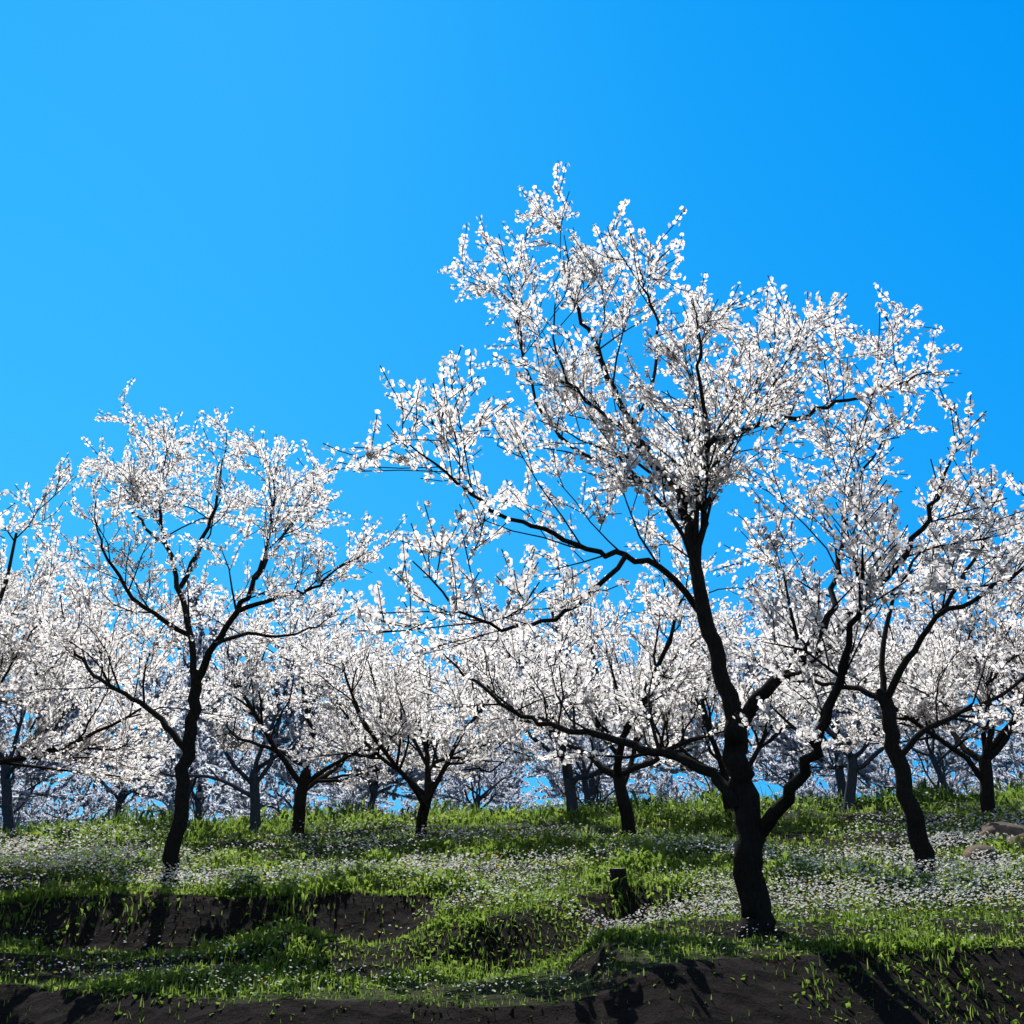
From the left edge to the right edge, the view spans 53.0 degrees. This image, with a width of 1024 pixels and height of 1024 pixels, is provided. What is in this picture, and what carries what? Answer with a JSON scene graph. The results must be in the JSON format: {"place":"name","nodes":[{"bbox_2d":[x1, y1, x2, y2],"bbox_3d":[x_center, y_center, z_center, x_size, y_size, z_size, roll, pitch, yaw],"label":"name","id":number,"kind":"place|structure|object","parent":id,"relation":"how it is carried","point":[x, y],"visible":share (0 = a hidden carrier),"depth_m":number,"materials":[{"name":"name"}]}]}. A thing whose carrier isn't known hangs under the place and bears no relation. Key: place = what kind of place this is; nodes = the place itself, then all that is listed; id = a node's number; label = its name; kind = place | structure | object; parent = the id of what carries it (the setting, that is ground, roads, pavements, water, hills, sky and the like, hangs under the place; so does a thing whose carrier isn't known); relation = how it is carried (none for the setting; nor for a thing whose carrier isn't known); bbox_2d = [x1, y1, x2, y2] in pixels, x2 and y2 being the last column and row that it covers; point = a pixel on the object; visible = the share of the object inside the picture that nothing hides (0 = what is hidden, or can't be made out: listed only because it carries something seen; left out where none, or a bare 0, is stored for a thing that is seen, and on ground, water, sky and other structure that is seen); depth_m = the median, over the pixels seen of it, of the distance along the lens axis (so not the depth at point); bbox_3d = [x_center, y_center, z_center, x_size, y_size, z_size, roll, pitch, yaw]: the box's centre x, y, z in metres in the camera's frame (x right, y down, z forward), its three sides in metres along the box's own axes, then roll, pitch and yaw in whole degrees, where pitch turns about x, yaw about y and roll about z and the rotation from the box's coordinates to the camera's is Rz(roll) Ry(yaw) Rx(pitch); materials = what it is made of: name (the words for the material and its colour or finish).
{"place":"outdoors","nodes":[
{"label":"outdoors","id":0,"kind":"place"},
{"bbox_2d":[0,797,1023,1023],"bbox_3d":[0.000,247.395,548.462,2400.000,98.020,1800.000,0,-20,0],"label":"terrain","id":1,"kind":"structure","parent":0,"point":[729,1002],"depth_m":5.35,"materials":[{"name":"green plant"}]},
{"bbox_2d":[0,489,14,537],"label":"almond tree","id":2,"kind":"object","parent":1,"relation":"on","point":[6,511],"visible":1,"depth_m":7.99,"materials":[{"name":"white plant"}]},
{"bbox_2d":[0,774,27,802],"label":"almond tree","id":3,"kind":"object","parent":1,"relation":"on","point":[16,786],"visible":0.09,"depth_m":41.35,"materials":[{"name":"white plant"}]},
{"bbox_2d":[0,804,73,827],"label":"almond tree","id":4,"kind":"object","parent":1,"relation":"on","point":[1,823],"visible":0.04,"depth_m":51.50,"materials":[{"name":"white plant"}]},
{"bbox_2d":[0,769,79,830],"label":"almond tree","id":5,"kind":"object","parent":1,"relation":"on","point":[32,812],"visible":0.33,"depth_m":45.59,"materials":[{"name":"white plant"}]},
{"bbox_2d":[0,720,79,813],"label":"almond tree","id":6,"kind":"object","parent":1,"relation":"on","point":[31,785],"visible":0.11,"depth_m":34.24,"materials":[{"name":"white plant"}]},
{"bbox_2d":[0,664,100,787],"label":"almond tree","id":7,"kind":"object","parent":1,"relation":"on","point":[2,730],"visible":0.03,"depth_m":25.41,"materials":[{"name":"white plant"}]},
{"bbox_2d":[0,697,116,802],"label":"almond tree","id":8,"kind":"object","parent":1,"relation":"on","point":[27,773],"visible":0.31,"depth_m":26.64,"materials":[{"name":"white plant"}]},
{"bbox_2d":[0,616,140,836],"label":"almond tree","id":9,"kind":"object","parent":1,"relation":"on","point":[6,789],"visible":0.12,"depth_m":19.56,"materials":[{"name":"white plant"}]},
{"bbox_2d":[18,765,166,824],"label":"almond tree","id":10,"kind":"object","parent":1,"relation":"on","point":[86,801],"visible":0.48,"depth_m":37.60,"materials":[{"name":"white plant"}]},
{"bbox_2d":[44,668,181,816],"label":"almond tree","id":11,"kind":"object","parent":1,"relation":"on","point":[123,791],"visible":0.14,"depth_m":31.61,"materials":[{"name":"white plant"}]},
{"bbox_2d":[0,452,270,796],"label":"almond tree","id":12,"kind":"object","parent":1,"relation":"on","point":[11,588],"visible":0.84,"depth_m":11.84,"materials":[{"name":"white plant"}]},
{"bbox_2d":[104,798,203,823],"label":"almond tree","id":13,"kind":"object","parent":1,"relation":"on","point":[127,799],"visible":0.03,"depth_m":45.58,"materials":[{"name":"white plant"}]},
{"bbox_2d":[99,656,253,799],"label":"almond tree","id":14,"kind":"object","parent":1,"relation":"on","point":[215,758],"visible":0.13,"depth_m":23.53,"materials":[{"name":"white plant"}]},
{"bbox_2d":[127,761,267,824],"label":"almond tree","id":15,"kind":"object","parent":1,"relation":"on","point":[207,807],"visible":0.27,"depth_m":38.84,"materials":[{"name":"white plant"}]},
{"bbox_2d":[0,378,422,883],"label":"almond tree","id":16,"kind":"object","parent":1,"relation":"on","point":[141,482],"visible":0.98,"depth_m":10.03,"materials":[{"name":"white plant"}]},
{"bbox_2d":[138,676,285,822],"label":"almond tree","id":17,"kind":"object","parent":1,"relation":"on","point":[197,800],"visible":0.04,"depth_m":27.88,"materials":[{"name":"white plant"}]},
{"bbox_2d":[190,794,272,822],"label":"almond tree","id":18,"kind":"object","parent":1,"relation":"on","point":[204,817],"visible":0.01,"depth_m":52.46,"materials":[{"name":"white plant"}]},
{"bbox_2d":[129,573,355,830],"bbox_3d":[-5.182,3.881,19.732,4.464,4.775,4.489,4,-20,-12],"label":"almond tree","id":19,"kind":"object","parent":1,"relation":"on","point":[252,796],"visible":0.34,"depth_m":19.54,"materials":[{"name":"white plant"}]},
{"bbox_2d":[213,751,296,819],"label":"almond tree","id":20,"kind":"object","parent":1,"relation":"on","point":[283,802],"visible":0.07,"depth_m":45.17,"materials":[{"name":"white plant"}]},
{"bbox_2d":[213,705,348,820],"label":"almond tree","id":21,"kind":"object","parent":1,"relation":"on","point":[284,775],"visible":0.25,"depth_m":33.00,"materials":[{"name":"white plant"}]},
{"bbox_2d":[181,570,464,834],"bbox_3d":[-2.970,2.988,16.272,4.573,4.337,7.308,6,-21,-15],"label":"almond tree","id":22,"kind":"object","parent":1,"relation":"on","point":[305,780],"visible":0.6,"depth_m":16.77,"materials":[{"name":"white plant"}]},
{"bbox_2d":[275,765,394,816],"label":"almond tree","id":23,"kind":"object","parent":1,"relation":"on","point":[332,792],"visible":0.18,"depth_m":37.23,"materials":[{"name":"white plant"}]},
{"bbox_2d":[318,774,406,815],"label":"almond tree","id":24,"kind":"object","parent":1,"relation":"on","point":[344,802],"visible":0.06,"depth_m":44.12,"materials":[{"name":"white plant"}]},
{"bbox_2d":[337,801,390,812],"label":"almond tree","id":25,"kind":"object","parent":1,"relation":"on","point":[385,807],"visible":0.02,"depth_m":51.45,"materials":[{"name":"white plant"}]},
{"bbox_2d":[280,639,454,813],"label":"almond tree","id":26,"kind":"object","parent":1,"relation":"on","point":[392,771],"visible":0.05,"depth_m":27.36,"materials":[{"name":"white plant"}]},
{"bbox_2d":[287,667,463,813],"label":"almond tree","id":27,"kind":"object","parent":1,"relation":"on","point":[373,792],"visible":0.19,"depth_m":25.37,"materials":[{"name":"white plant"}]},
{"bbox_2d":[281,584,560,837],"bbox_3d":[-1.133,2.697,14.293,4.252,3.868,7.005,5,-21,-13],"label":"almond tree","id":28,"kind":"object","parent":1,"relation":"on","point":[387,713],"visible":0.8,"depth_m":14.46,"materials":[{"name":"white plant"}]},
{"bbox_2d":[396,786,467,814],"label":"almond tree","id":29,"kind":"object","parent":1,"relation":"on","point":[406,804],"visible":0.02,"depth_m":53.74,"materials":[{"name":"white plant"}]},
{"bbox_2d":[393,736,529,812],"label":"almond tree","id":30,"kind":"object","parent":1,"relation":"on","point":[494,796],"visible":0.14,"depth_m":39.90,"materials":[{"name":"white plant"}]},
{"bbox_2d":[420,771,536,811],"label":"almond tree","id":31,"kind":"object","parent":1,"relation":"on","point":[458,792],"visible":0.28,"depth_m":45.86,"materials":[{"name":"white plant"}]},
{"bbox_2d":[432,720,547,809],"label":"almond tree","id":32,"kind":"object","parent":1,"relation":"on","point":[504,774],"visible":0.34,"depth_m":33.13,"materials":[{"name":"white plant"}]},
{"bbox_2d":[0,771,1023,1023],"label":"ground cover grass","id":33,"kind":"structure","parent":1,"relation":"on","point":[652,811],"depth_m":8.01,"materials":[{"name":"green plant"}]},
{"bbox_2d":[0,783,1023,1020],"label":"wild flowers","id":34,"kind":"object","parent":1,"relation":"on","point":[964,837],"visible":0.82,"depth_m":8.57,"materials":[{"name":"white plant"}]},
{"bbox_2d":[481,773,556,812],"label":"almond tree","id":35,"kind":"object","parent":1,"relation":"on","point":[511,799],"visible":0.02,"depth_m":53.14,"materials":[{"name":"white plant"}]},
{"bbox_2d":[525,733,617,808],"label":"almond tree","id":36,"kind":"object","parent":1,"relation":"on","point":[556,788],"visible":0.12,"depth_m":32.95,"materials":[{"name":"white plant"}]},
{"bbox_2d":[423,587,723,819],"bbox_3d":[0.653,3.596,19.002,5.106,4.480,6.880,16,-25,-37],"label":"almond tree","id":37,"kind":"object","parent":1,"relation":"on","point":[570,781],"visible":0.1,"depth_m":18.12,"materials":[{"name":"white plant"}]},
{"bbox_2d":[516,676,633,805],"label":"almond tree","id":38,"kind":"object","parent":1,"relation":"on","point":[594,781],"visible":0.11,"depth_m":27.54,"materials":[{"name":"white plant"}]},
{"bbox_2d":[554,784,628,808],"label":"almond tree","id":39,"kind":"object","parent":1,"relation":"on","point":[610,789],"visible":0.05,"depth_m":46.55,"materials":[{"name":"white plant"}]},
{"bbox_2d":[527,649,661,806],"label":"almond tree","id":40,"kind":"object","parent":1,"relation":"on","point":[583,770],"visible":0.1,"depth_m":24.05,"materials":[{"name":"white plant"}]},
{"bbox_2d":[547,726,651,804],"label":"almond tree","id":41,"kind":"object","parent":1,"relation":"on","point":[601,790],"visible":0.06,"depth_m":37.92,"materials":[{"name":"white plant"}]},
{"bbox_2d":[608,868,630,896],"bbox_3d":[0.819,2.834,7.760,0.204,0.272,0.200,4,-17,-17],"label":"tree stump","id":42,"kind":"object","parent":1,"relation":"on","point":[618,873],"visible":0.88,"depth_m":7.74,"materials":[{"name":"black wood"}]},
{"bbox_2d":[461,520,818,835],"bbox_3d":[2.001,2.027,12.101,4.349,3.862,7.079,13,-24,-32],"label":"almond tree","id":43,"kind":"object","parent":1,"relation":"on","point":[670,605],"visible":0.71,"depth_m":12.81,"materials":[{"name":"white plant"}]},
{"bbox_2d":[307,161,1023,938],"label":"almond tree","id":44,"kind":"object","parent":1,"relation":"on","point":[707,443],"visible":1,"depth_m":6.72,"materials":[{"name":"white plant"}]},
{"bbox_2d":[628,769,719,803],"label":"almond tree","id":45,"kind":"object","parent":1,"relation":"on","point":[661,794],"visible":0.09,"depth_m":45.87,"materials":[{"name":"white plant"}]},
{"bbox_2d":[651,717,755,803],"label":"almond tree","id":46,"kind":"object","parent":1,"relation":"on","point":[714,764],"visible":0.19,"depth_m":39.51,"materials":[{"name":"white plant"}]},
{"bbox_2d":[688,782,719,801],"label":"almond tree","id":47,"kind":"object","parent":1,"relation":"on","point":[701,788],"visible":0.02,"depth_m":52.16,"materials":[{"name":"white plant"}]},
{"bbox_2d":[571,590,872,818],"bbox_3d":[3.899,3.013,16.539,5.707,4.044,6.168,0,-20,0],"label":"almond tree","id":48,"kind":"object","parent":1,"relation":"on","point":[708,725],"visible":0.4,"depth_m":16.91,"materials":[{"name":"white plant"}]},
{"bbox_2d":[701,667,864,781],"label":"almond tree","id":49,"kind":"object","parent":1,"relation":"on","point":[768,758],"visible":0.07,"depth_m":26.67,"materials":[{"name":"white plant"}]},
{"bbox_2d":[747,719,846,783],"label":"almond tree","id":50,"kind":"object","parent":1,"relation":"on","point":[777,773],"visible":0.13,"depth_m":33.45,"materials":[{"name":"white plant"}]},
{"bbox_2d":[775,778,830,799],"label":"almond tree","id":51,"kind":"object","parent":1,"relation":"on","point":[813,792],"depth_m":52.67,"materials":[{"name":"white plant"}]},
{"bbox_2d":[770,750,852,800],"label":"almond tree","id":52,"kind":"object","parent":1,"relation":"on","point":[811,786],"visible":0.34,"depth_m":44.88,"materials":[{"name":"white plant"}]},
{"bbox_2d":[662,572,973,808],"bbox_3d":[6.160,3.466,19.397,4.978,4.504,6.706,-14,-25,34],"label":"almond tree","id":53,"kind":"object","parent":1,"relation":"on","point":[784,744],"visible":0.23,"depth_m":19.48,"materials":[{"name":"white plant"}]},
{"bbox_2d":[741,556,935,799],"bbox_3d":[7.137,3.759,24.263,4.520,6.482,4.731,10,-22,-25],"label":"almond tree","id":54,"kind":"object","parent":1,"relation":"on","point":[840,780],"visible":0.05,"depth_m":24.71,"materials":[{"name":"white plant"}]},
{"bbox_2d":[726,468,1023,875],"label":"almond tree","id":55,"kind":"object","parent":1,"relation":"on","point":[921,846],"visible":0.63,"depth_m":9.26,"materials":[{"name":"white plant"}]},
{"bbox_2d":[824,732,936,796],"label":"almond tree","id":56,"kind":"object","parent":1,"relation":"on","point":[862,783],"visible":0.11,"depth_m":39.09,"materials":[{"name":"white plant"}]},
{"bbox_2d":[742,519,1023,822],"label":"almond tree","id":57,"kind":"object","parent":1,"relation":"on","point":[924,710],"visible":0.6,"depth_m":15.26,"materials":[{"name":"white plant"}]},
{"bbox_2d":[852,721,974,793],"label":"almond tree","id":58,"kind":"object","parent":1,"relation":"on","point":[950,761],"visible":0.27,"depth_m":33.39,"materials":[{"name":"white plant"}]},
{"bbox_2d":[827,689,1003,794],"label":"almond tree","id":59,"kind":"object","parent":1,"relation":"on","point":[930,746],"visible":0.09,"depth_m":28.44,"materials":[{"name":"white plant"}]},
{"bbox_2d":[891,751,978,797],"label":"almond tree","id":60,"kind":"object","parent":1,"relation":"on","point":[960,775],"visible":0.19,"depth_m":43.73,"materials":[{"name":"white plant"}]},
{"bbox_2d":[937,625,1017,719],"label":"almond tree","id":61,"kind":"object","parent":1,"relation":"on","point":[969,694],"visible":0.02,"depth_m":19.93,"materials":[{"name":"white plant"}]},
{"bbox_2d":[938,721,1023,794],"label":"almond tree","id":62,"kind":"object","parent":1,"relation":"on","point":[998,762],"visible":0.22,"depth_m":40.13,"materials":[{"name":"white plant"}]},
{"bbox_2d":[963,845,998,865],"bbox_3d":[4.414,3.264,9.653,0.293,0.264,0.335,-9,-17,4],"label":"rock","id":63,"kind":"object","parent":1,"relation":"on","point":[971,849],"visible":0.54,"depth_m":9.55,"materials":[{"name":"stone"}]},
{"bbox_2d":[957,766,1022,793],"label":"almond tree","id":64,"kind":"object","parent":1,"relation":"on","point":[963,788],"visible":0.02,"depth_m":53.49,"materials":[{"name":"white plant"}]},
{"bbox_2d":[962,748,1023,795],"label":"almond tree","id":65,"kind":"object","parent":1,"relation":"on","point":[1010,770],"visible":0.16,"depth_m":45.02,"materials":[{"name":"white plant"}]},
{"bbox_2d":[964,603,1023,752],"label":"almond tree","id":66,"kind":"object","parent":1,"relation":"on","point":[1011,744],"visible":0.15,"depth_m":24.48,"materials":[{"name":"white plant"}]},
{"bbox_2d":[975,822,1023,844],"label":"rock","id":67,"kind":"object","parent":1,"relation":"on","point":[1001,828],"visible":0.41,"depth_m":11.03,"materials":[{"name":"stone"}]},
{"bbox_2d":[992,722,1023,783],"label":"almond tree","id":68,"kind":"object","parent":1,"relation":"on","point":[1005,755],"visible":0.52,"depth_m":34.61,"materials":[{"name":"white plant"}]},
{"bbox_2d":[1005,833,1023,853],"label":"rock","id":69,"kind":"object","parent":1,"relation":"on","point":[1021,840],"visible":0.16,"depth_m":10.19,"materials":[{"name":"stone"}]},
{"bbox_2d":[0,0,1023,829],"label":"sky","id":70,"kind":"structure","parent":0,"point":[255,208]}
]}

